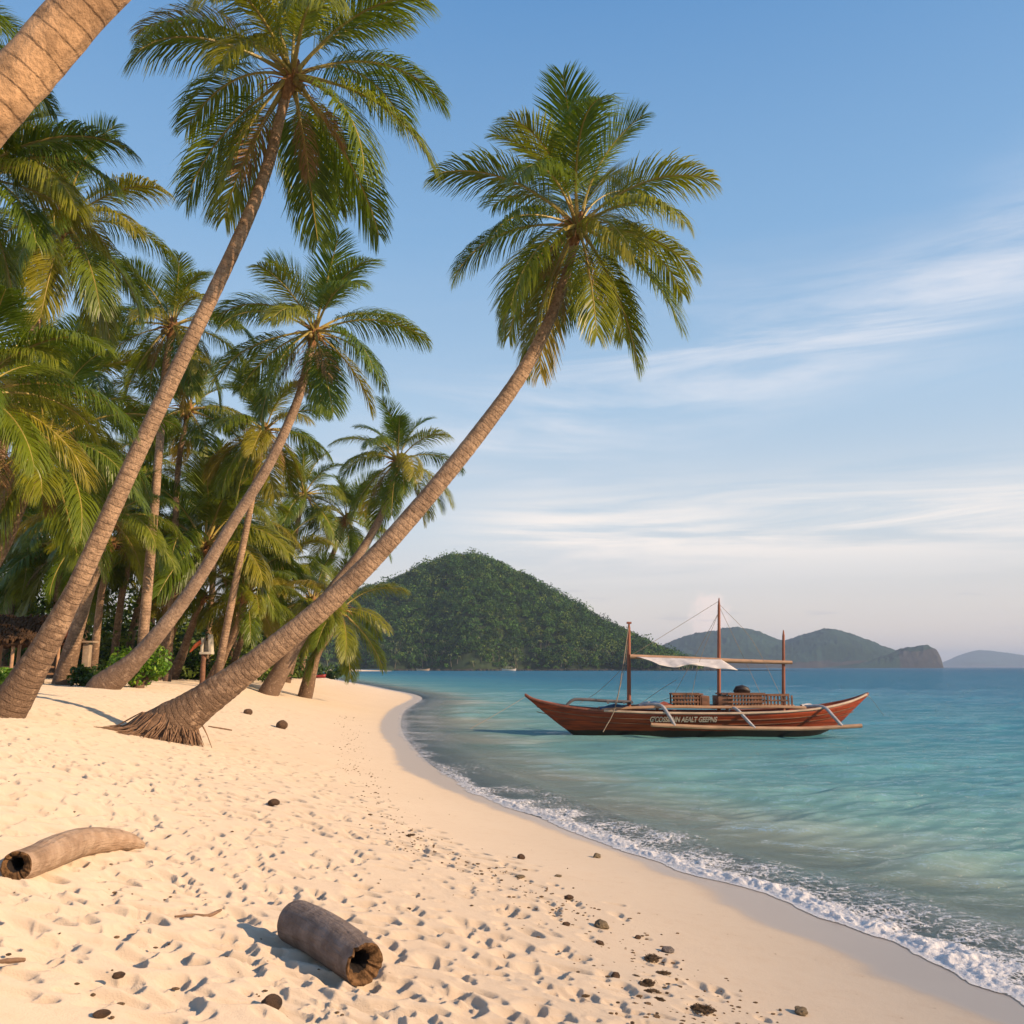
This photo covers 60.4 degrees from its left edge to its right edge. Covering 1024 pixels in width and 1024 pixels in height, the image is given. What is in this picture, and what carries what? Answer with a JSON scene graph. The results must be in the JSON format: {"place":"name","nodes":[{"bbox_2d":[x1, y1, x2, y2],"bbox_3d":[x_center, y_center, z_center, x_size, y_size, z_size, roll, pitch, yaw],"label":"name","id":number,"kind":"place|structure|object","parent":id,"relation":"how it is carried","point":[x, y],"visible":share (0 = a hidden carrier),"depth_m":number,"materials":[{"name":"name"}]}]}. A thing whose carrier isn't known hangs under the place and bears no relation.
{"place":"outdoors","nodes":[
{"label":"outdoors","id":0,"kind":"place"},
{"bbox_2d":[185,547,808,670],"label":"wooded hill ground","id":1,"kind":"structure","parent":0,"point":[465,659],"depth_m":550.66,"materials":[{"name":"green plant"}]},
{"bbox_2d":[319,630,697,668],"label":"shoreline palm belt","id":2,"kind":"object","parent":1,"relation":"on","point":[443,651],"visible":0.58,"depth_m":544.90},
{"bbox_2d":[394,668,716,670],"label":"shoreline rocks","id":3,"kind":"object","parent":1,"relation":"on","point":[478,669],"visible":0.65,"depth_m":533.40,"materials":[{"name":"grey stone"}]},
{"bbox_2d":[0,678,1023,1023],"bbox_3d":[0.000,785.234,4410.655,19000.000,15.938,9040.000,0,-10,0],"label":"beach sand","id":4,"kind":"structure","parent":0,"point":[454,946],"depth_m":6.60,"materials":[{"name":"beige sand"}]},
{"bbox_2d":[0,666,12,685],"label":"shrub","id":5,"kind":"object","parent":4,"relation":"on","point":[5,672],"visible":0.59,"depth_m":24.38,"materials":[{"name":"green plant"}]},
{"bbox_2d":[0,957,25,963],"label":"twig","id":6,"kind":"object","parent":4,"relation":"on","point":[11,960],"visible":1,"depth_m":3.15,"materials":[{"name":"brown wood"}]},
{"bbox_2d":[0,508,54,611],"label":"coconut palm","id":7,"kind":"object","parent":4,"relation":"on","point":[18,537],"depth_m":48.87,"materials":[{"name":"green plant"}]},
{"bbox_2d":[0,1,60,194],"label":"coconut palm","id":8,"kind":"object","parent":4,"relation":"on","point":[6,25],"visible":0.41,"depth_m":14.81,"materials":[{"name":"green plant"}]},
{"bbox_2d":[0,478,67,665],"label":"coconut palm","id":9,"kind":"object","parent":4,"relation":"on","point":[11,601],"visible":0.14,"depth_m":40.68,"materials":[{"name":"green plant"}]},
{"bbox_2d":[0,614,88,683],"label":"thatched hut","id":10,"kind":"object","parent":4,"relation":"on","point":[20,633],"visible":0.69,"depth_m":30.12,"materials":[{"name":"brown wood"}]},
{"bbox_2d":[0,0,130,147],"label":"coconut palm","id":11,"kind":"object","parent":4,"relation":"on","point":[43,50],"visible":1,"depth_m":4.16,"materials":[{"name":"brown plant"}]},
{"bbox_2d":[0,284,139,492],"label":"coconut palm","id":12,"kind":"object","parent":4,"relation":"on","point":[17,353],"visible":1,"depth_m":11.38,"materials":[{"name":"green plant"}]},
{"bbox_2d":[0,493,141,677],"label":"coconut palm","id":13,"kind":"object","parent":4,"relation":"on","point":[31,543],"visible":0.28,"depth_m":39.02,"materials":[{"name":"green plant"}]},
{"bbox_2d":[0,27,144,329],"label":"coconut palm","id":14,"kind":"object","parent":4,"relation":"on","point":[58,193],"visible":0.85,"depth_m":14.66,"materials":[{"name":"green plant"}]},
{"bbox_2d":[0,827,145,879],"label":"driftwood log","id":15,"kind":"object","parent":4,"relation":"on","point":[44,855],"visible":0.98,"depth_m":4.95,"materials":[{"name":"brown wood"}]},
{"bbox_2d":[1,309,159,499],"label":"coconut palm","id":16,"kind":"object","parent":4,"relation":"on","point":[120,365],"visible":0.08,"depth_m":33.44,"materials":[{"name":"green plant"}]},
{"bbox_2d":[65,663,104,685],"bbox_3d":[-13.821,5.312,28.550,1.110,0.798,1.060,0,-10,0],"label":"shrub","id":17,"kind":"object","parent":4,"relation":"on","point":[82,675],"visible":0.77,"depth_m":28.37,"materials":[{"name":"green plant"}]},
{"bbox_2d":[0,110,178,476],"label":"coconut palm","id":18,"kind":"object","parent":4,"relation":"on","point":[99,299],"visible":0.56,"depth_m":21.30,"materials":[{"name":"green plant"}]},
{"bbox_2d":[81,641,98,668],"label":"stone pillar","id":19,"kind":"structure","parent":4,"relation":"on","point":[87,654],"depth_m":29.52,"materials":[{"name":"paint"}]},
{"bbox_2d":[0,341,184,584],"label":"coconut palm","id":20,"kind":"object","parent":4,"relation":"on","point":[79,502],"visible":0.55,"depth_m":16.71,"materials":[{"name":"green plant"}]},
{"bbox_2d":[12,461,186,684],"bbox_3d":[-13.483,1.968,28.955,5.495,8.199,5.298,0,-10,0],"label":"coconut palm","id":21,"kind":"object","parent":4,"relation":"on","point":[69,657],"visible":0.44,"depth_m":29.14,"materials":[{"name":"green plant"}]},
{"bbox_2d":[92,1009,110,1017],"bbox_3d":[-1.321,1.617,2.835,0.057,0.024,0.030,7,-12,-34],"label":"coconut husk","id":22,"kind":"object","parent":4,"relation":"on","point":[102,1013],"visible":1,"depth_m":2.83,"materials":[{"name":"brown plant"}]},
{"bbox_2d":[28,431,175,650],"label":"coconut palm","id":23,"kind":"object","parent":4,"relation":"on","point":[165,461],"visible":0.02,"depth_m":48.99,"materials":[{"name":"green plant"}]},
{"bbox_2d":[44,500,183,668],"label":"coconut palm","id":24,"kind":"object","parent":4,"relation":"on","point":[116,542],"visible":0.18,"depth_m":36.96,"materials":[{"name":"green plant"}]},
{"bbox_2d":[112,971,124,978],"bbox_3d":[-1.475,1.737,3.299,0.048,0.025,0.034,4,-11,-23],"label":"coconut husk","id":25,"kind":"object","parent":4,"relation":"on","point":[118,975],"visible":1,"depth_m":3.29,"materials":[{"name":"brown plant"}]},
{"bbox_2d":[61,507,184,661],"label":"coconut palm","id":26,"kind":"object","parent":4,"relation":"on","point":[119,613],"visible":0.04,"depth_m":40.90,"materials":[{"name":"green plant"}]},
{"bbox_2d":[105,645,172,686],"bbox_3d":[-12.533,5.214,29.559,2.132,1.490,2.130,4,-11,-23],"label":"shrub","id":27,"kind":"object","parent":4,"relation":"on","point":[157,669],"visible":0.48,"depth_m":29.27,"materials":[{"name":"green plant"}]},
{"bbox_2d":[89,411,201,658],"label":"coconut palm","id":28,"kind":"object","parent":4,"relation":"on","point":[166,454],"visible":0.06,"depth_m":50.70,"materials":[{"name":"green plant"}]},
{"bbox_2d":[96,511,222,654],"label":"coconut palm","id":29,"kind":"object","parent":4,"relation":"on","point":[136,615],"visible":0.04,"depth_m":43.83,"materials":[{"name":"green plant"}]},
{"bbox_2d":[0,549,320,681],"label":"undergrowth","id":30,"kind":"object","parent":4,"relation":"on","point":[107,626],"visible":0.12,"depth_m":45.81,"materials":[{"name":"green plant"}]},
{"bbox_2d":[73,248,256,687],"bbox_3d":[-11.709,-1.469,29.530,5.937,15.293,5.411,0,-10,0],"label":"coconut palm","id":31,"kind":"object","parent":4,"relation":"on","point":[171,335],"visible":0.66,"depth_m":29.90,"materials":[{"name":"green plant"}]},
{"bbox_2d":[109,354,253,681],"bbox_3d":[-13.701,0.193,37.233,6.243,14.550,5.956,-4,-11,23],"label":"coconut palm","id":32,"kind":"object","parent":4,"relation":"on","point":[206,449],"visible":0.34,"depth_m":37.69,"materials":[{"name":"green plant"}]},
{"bbox_2d":[172,652,209,678],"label":"shrub","id":33,"kind":"object","parent":4,"relation":"on","point":[193,659],"visible":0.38,"depth_m":42.97,"materials":[{"name":"green plant"}]},
{"bbox_2d":[174,909,221,917],"bbox_3d":[-1.599,2.084,4.565,0.070,0.073,0.388,-3,-10,17],"label":"twig","id":34,"kind":"object","parent":4,"relation":"on","point":[202,915],"visible":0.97,"depth_m":4.52,"materials":[{"name":"brown wood"}]},
{"bbox_2d":[97,450,305,680],"bbox_3d":[-13.667,2.661,38.609,9.570,10.187,9.277,0,-10,0],"label":"coconut palm","id":35,"kind":"object","parent":4,"relation":"on","point":[211,513],"visible":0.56,"depth_m":37.31,"materials":[{"name":"green plant"}]},
{"bbox_2d":[190,634,213,683],"bbox_3d":[-12.977,6.237,36.730,0.946,2.231,0.365,0,-10,0],"label":"wooden post","id":36,"kind":"object","parent":4,"relation":"on","point":[207,647],"visible":0.94,"depth_m":36.70,"materials":[{"name":"brown wood"}]},
{"bbox_2d":[151,560,253,679],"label":"coconut palm","id":37,"kind":"object","parent":4,"relation":"on","point":[200,599],"visible":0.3,"depth_m":40.24,"materials":[{"name":"green plant"}]},
{"bbox_2d":[148,436,286,663],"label":"coconut palm","id":38,"kind":"object","parent":4,"relation":"on","point":[172,472],"visible":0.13,"depth_m":46.54,"materials":[{"name":"green plant"}]},
{"bbox_2d":[208,726,231,730],"bbox_3d":[-6.897,5.108,20.791,0.552,0.129,0.036,4,-11,-23],"label":"twig","id":39,"kind":"object","parent":4,"relation":"on","point":[220,728],"visible":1,"depth_m":20.79,"materials":[{"name":"brown wood"}]},
{"bbox_2d":[0,0,453,718],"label":"coconut palm","id":40,"kind":"object","parent":4,"relation":"on","point":[320,146],"visible":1,"depth_m":14.90,"materials":[{"name":"green plant"}]},
{"bbox_2d":[179,468,303,663],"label":"coconut palm","id":41,"kind":"object","parent":4,"relation":"on","point":[259,510],"visible":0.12,"depth_m":47.35,"materials":[{"name":"green plant"}]},
{"bbox_2d":[190,546,304,679],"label":"coconut palm","id":42,"kind":"object","parent":4,"relation":"on","point":[246,596],"visible":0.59,"depth_m":38.25,"materials":[{"name":"green plant"}]},
{"bbox_2d":[243,709,252,714],"bbox_3d":[-8.091,6.139,26.984,0.284,0.204,0.296,0,-10,0],"label":"coconut husk","id":43,"kind":"object","parent":4,"relation":"on","point":[248,711],"visible":0.86,"depth_m":26.89,"materials":[{"name":"brown plant"}]},
{"bbox_2d":[181,363,334,674],"bbox_3d":[-10.100,0.687,34.719,5.738,13.210,5.838,0,-10,0],"label":"coconut palm","id":44,"kind":"object","parent":4,"relation":"on","point":[260,447],"visible":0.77,"depth_m":35.34,"materials":[{"name":"green plant"}]},
{"bbox_2d":[85,224,433,689],"bbox_3d":[-7.559,-1.546,26.903,10.243,14.591,6.336,3,-10,-15],"label":"coconut palm","id":45,"kind":"object","parent":4,"relation":"on","point":[322,362],"visible":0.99,"depth_m":27.34,"materials":[{"name":"green plant"}]},
{"bbox_2d":[209,550,310,663],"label":"coconut palm","id":46,"kind":"object","parent":4,"relation":"on","point":[240,642],"visible":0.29,"depth_m":41.85,"materials":[{"name":"green plant"}]},
{"bbox_2d":[261,994,281,1009],"bbox_3d":[-0.905,1.851,3.316,0.079,0.058,0.066,0,-10,0],"label":"coconut husk","id":47,"kind":"object","parent":4,"relation":"on","point":[273,1000],"visible":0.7,"depth_m":3.30,"materials":[{"name":"brown plant"}]},
{"bbox_2d":[268,799,279,805],"bbox_3d":[-2.648,3.231,9.777,0.138,0.088,0.113,0,-10,0],"label":"coconut husk","id":48,"kind":"object","parent":4,"relation":"on","point":[272,802],"visible":0.98,"depth_m":9.74,"materials":[{"name":"brown plant"}]},
{"bbox_2d":[221,514,338,676],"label":"coconut palm","id":49,"kind":"object","parent":4,"relation":"on","point":[308,541],"visible":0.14,"depth_m":51.80,"materials":[{"name":"green plant"}]},
{"bbox_2d":[276,720,287,728],"bbox_3d":[-6.503,6.031,24.859,0.342,0.304,0.335,0,-10,0],"label":"coconut husk","id":50,"kind":"object","parent":4,"relation":"on","point":[281,724],"visible":0.84,"depth_m":24.76,"materials":[{"name":"brown plant"}]},
{"bbox_2d":[253,445,358,633],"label":"coconut palm","id":51,"kind":"object","parent":4,"relation":"on","point":[299,509],"visible":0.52,"depth_m":56.14,"materials":[{"name":"green plant"}]},
{"bbox_2d":[260,550,361,682],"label":"coconut palm","id":52,"kind":"object","parent":4,"relation":"on","point":[313,566],"visible":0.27,"depth_m":49.51,"materials":[{"name":"green plant"}]},
{"bbox_2d":[316,674,325,677],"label":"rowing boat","id":53,"kind":"object","parent":4,"relation":"on","point":[321,676],"visible":0.49,"depth_m":65.70,"materials":[{"name":"red paint"}]},
{"bbox_2d":[277,900,382,985],"bbox_3d":[-0.864,2.029,4.177,0.222,0.229,0.738,8,-13,-39],"label":"driftwood log","id":54,"kind":"object","parent":4,"relation":"on","point":[343,949],"visible":0.99,"depth_m":4.03,"materials":[{"name":"brown wood"}]},
{"bbox_2d":[317,663,347,679],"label":"shrub","id":55,"kind":"object","parent":4,"relation":"on","point":[333,674],"visible":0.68,"depth_m":92.42,"materials":[{"name":"green plant"}]},
{"bbox_2d":[296,469,391,678],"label":"coconut palm","id":56,"kind":"object","parent":4,"relation":"on","point":[354,539],"visible":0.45,"depth_m":57.71,"materials":[{"name":"green plant"}]},
{"bbox_2d":[282,557,410,698],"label":"coconut palm","id":57,"kind":"object","parent":4,"relation":"on","point":[320,636],"visible":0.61,"depth_m":42.03,"materials":[{"name":"green plant"}]},
{"bbox_2d":[258,395,464,695],"bbox_3d":[-6.454,1.824,40.159,8.949,13.651,6.049,-9,-13,41],"label":"coconut palm","id":58,"kind":"object","parent":4,"relation":"on","point":[391,494],"visible":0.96,"depth_m":39.54,"materials":[{"name":"green plant"}]},
{"bbox_2d":[6,717,781,1023],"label":"beach debris","id":59,"kind":"object","parent":4,"relation":"on","point":[655,1015],"visible":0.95,"depth_m":5.49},
{"bbox_2d":[96,59,721,747],"bbox_3d":[-1.829,-1.750,16.102,11.423,12.480,5.600,0,-10,0],"label":"coconut palm","id":60,"kind":"object","parent":4,"relation":"on","point":[188,715],"visible":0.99,"depth_m":16.25,"materials":[{"name":"green plant"}]},
{"bbox_2d":[515,874,524,878],"bbox_3d":[0.073,3.297,7.958,0.098,0.030,0.073,0,-10,0],"label":"rock","id":61,"kind":"object","parent":4,"relation":"on","point":[520,876],"visible":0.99,"depth_m":7.95,"materials":[{"name":"beige stone"}]},
{"bbox_2d":[517,854,524,858],"bbox_3d":[0.097,3.665,9.346,0.087,0.064,0.081,0,-10,0],"label":"rock","id":62,"kind":"object","parent":4,"relation":"on","point":[520,856],"visible":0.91,"depth_m":9.32,"materials":[{"name":"brown stone"}]},
{"bbox_2d":[564,894,573,899],"bbox_3d":[0.470,3.182,7.268,0.080,0.040,0.066,0,-10,0],"label":"rock","id":63,"kind":"object","parent":4,"relation":"on","point":[569,897],"visible":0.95,"depth_m":7.25,"materials":[{"name":"brown stone"}]},
{"bbox_2d":[593,853,600,857],"bbox_3d":[0.970,3.931,10.064,0.090,0.065,0.086,0,-10,0],"label":"rock","id":64,"kind":"object","parent":4,"relation":"on","point":[597,855],"visible":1,"depth_m":10.04,"materials":[{"name":"beige stone"}]},
{"bbox_2d":[594,919,608,928],"bbox_3d":[0.659,3.042,6.480,0.114,0.078,0.109,0,-10,0],"label":"rock","id":65,"kind":"object","parent":4,"relation":"on","point":[600,924],"visible":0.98,"depth_m":6.45,"materials":[{"name":"beige stone"}]},
{"bbox_2d":[611,972,619,977],"bbox_3d":[0.598,2.684,5.088,0.054,0.046,0.052,5,-11,-24],"label":"rock","id":66,"kind":"object","parent":4,"relation":"on","point":[615,974],"visible":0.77,"depth_m":5.08,"materials":[{"name":"brown stone"}]},
{"bbox_2d":[638,978,654,987],"bbox_3d":[0.770,2.696,5.044,0.103,0.029,0.140,-7,-12,35],"label":"seaweed clump","id":67,"kind":"object","parent":4,"relation":"on","point":[647,982],"visible":1,"depth_m":5.03,"materials":[{"name":"brown plant"}]},
{"bbox_2d":[644,988,658,992],"bbox_3d":[0.770,2.658,4.883,0.109,0.019,0.069,2,-10,-10],"label":"seaweed clump","id":68,"kind":"object","parent":4,"relation":"on","point":[650,990],"visible":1,"depth_m":4.88,"materials":[{"name":"brown plant"}]},
{"bbox_2d":[644,953,659,962],"bbox_3d":[0.919,2.910,5.748,0.117,0.033,0.159,-3,-10,15],"label":"seaweed clump","id":69,"kind":"object","parent":4,"relation":"on","point":[652,958],"visible":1,"depth_m":5.72,"materials":[{"name":"brown plant"}]},
{"bbox_2d":[654,997,665,1001],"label":"seaweed clump","id":70,"kind":"object","parent":4,"relation":"on","point":[660,999],"visible":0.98,"depth_m":4.74,"materials":[{"name":"brown plant"}]},
{"bbox_2d":[656,970,670,974],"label":"seaweed clump","id":71,"kind":"object","parent":4,"relation":"on","point":[664,972],"visible":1,"depth_m":5.42,"materials":[{"name":"brown plant"}]},
{"bbox_2d":[661,946,674,952],"bbox_3d":[1.083,3.051,6.132,0.104,0.044,0.086,0,-10,0],"label":"rock","id":72,"kind":"object","parent":4,"relation":"on","point":[667,949],"visible":1,"depth_m":6.11,"materials":[{"name":"grey stone"}]},
{"bbox_2d":[690,1002,716,1013],"bbox_3d":[1.020,2.655,4.709,0.142,0.030,0.105,-8,-13,39],"label":"seaweed clump","id":73,"kind":"object","parent":4,"relation":"on","point":[703,1008],"visible":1,"depth_m":4.70,"materials":[{"name":"brown plant"}]},
{"bbox_2d":[795,1006,807,1015],"bbox_3d":[1.683,2.905,5.122,0.081,0.050,0.103,-6,-12,32],"label":"rock","id":74,"kind":"object","parent":4,"relation":"on","point":[801,1011],"visible":1,"depth_m":5.09,"materials":[{"name":"beige stone"}]},
{"bbox_2d":[0,0,1023,661],"label":"sky","id":75,"kind":"structure","parent":0,"point":[834,439],"materials":[{"name":"blue"}]},
{"bbox_2d":[323,667,1023,995],"bbox_3d":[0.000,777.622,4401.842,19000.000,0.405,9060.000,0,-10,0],"label":"sea water","id":76,"kind":"structure","parent":0,"point":[921,781],"depth_m":21.26,"materials":[{"name":"teal liquid"}]},
{"bbox_2d":[470,598,883,736],"bbox_3d":[5.322,5.185,29.030,16.872,4.815,5.742,5,-11,-25],"label":"outrigger boat","id":77,"kind":"object","parent":76,"relation":"on","point":[728,717],"visible":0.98,"depth_m":29.09,"materials":[{"name":"red wood"}]},
{"bbox_2d":[398,699,1023,1004],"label":"sea foam","id":78,"kind":"object","parent":76,"relation":"on","point":[974,966],"visible":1,"depth_m":8.31,"materials":[{"name":"white"}]},
{"bbox_2d":[661,645,714,668],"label":"green headland","id":79,"kind":"structure","parent":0,"point":[691,655],"depth_m":1022.28,"materials":[{"name":"green plant"}]},
{"bbox_2d":[664,627,894,667],"bbox_3d":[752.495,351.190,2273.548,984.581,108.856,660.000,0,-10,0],"label":"blue ridge hills","id":80,"kind":"structure","parent":0,"point":[823,647],"depth_m":2069.27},
{"bbox_2d":[824,645,943,667],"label":"cliff headland","id":81,"kind":"structure","parent":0,"point":[923,656],"depth_m":1926.75,"materials":[{"name":"grey stone"}]},
{"bbox_2d":[942,650,1023,666],"bbox_3d":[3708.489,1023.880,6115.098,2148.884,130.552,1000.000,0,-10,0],"label":"distant island","id":82,"kind":"structure","parent":0,"point":[982,658],"depth_m":5819.37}
]}

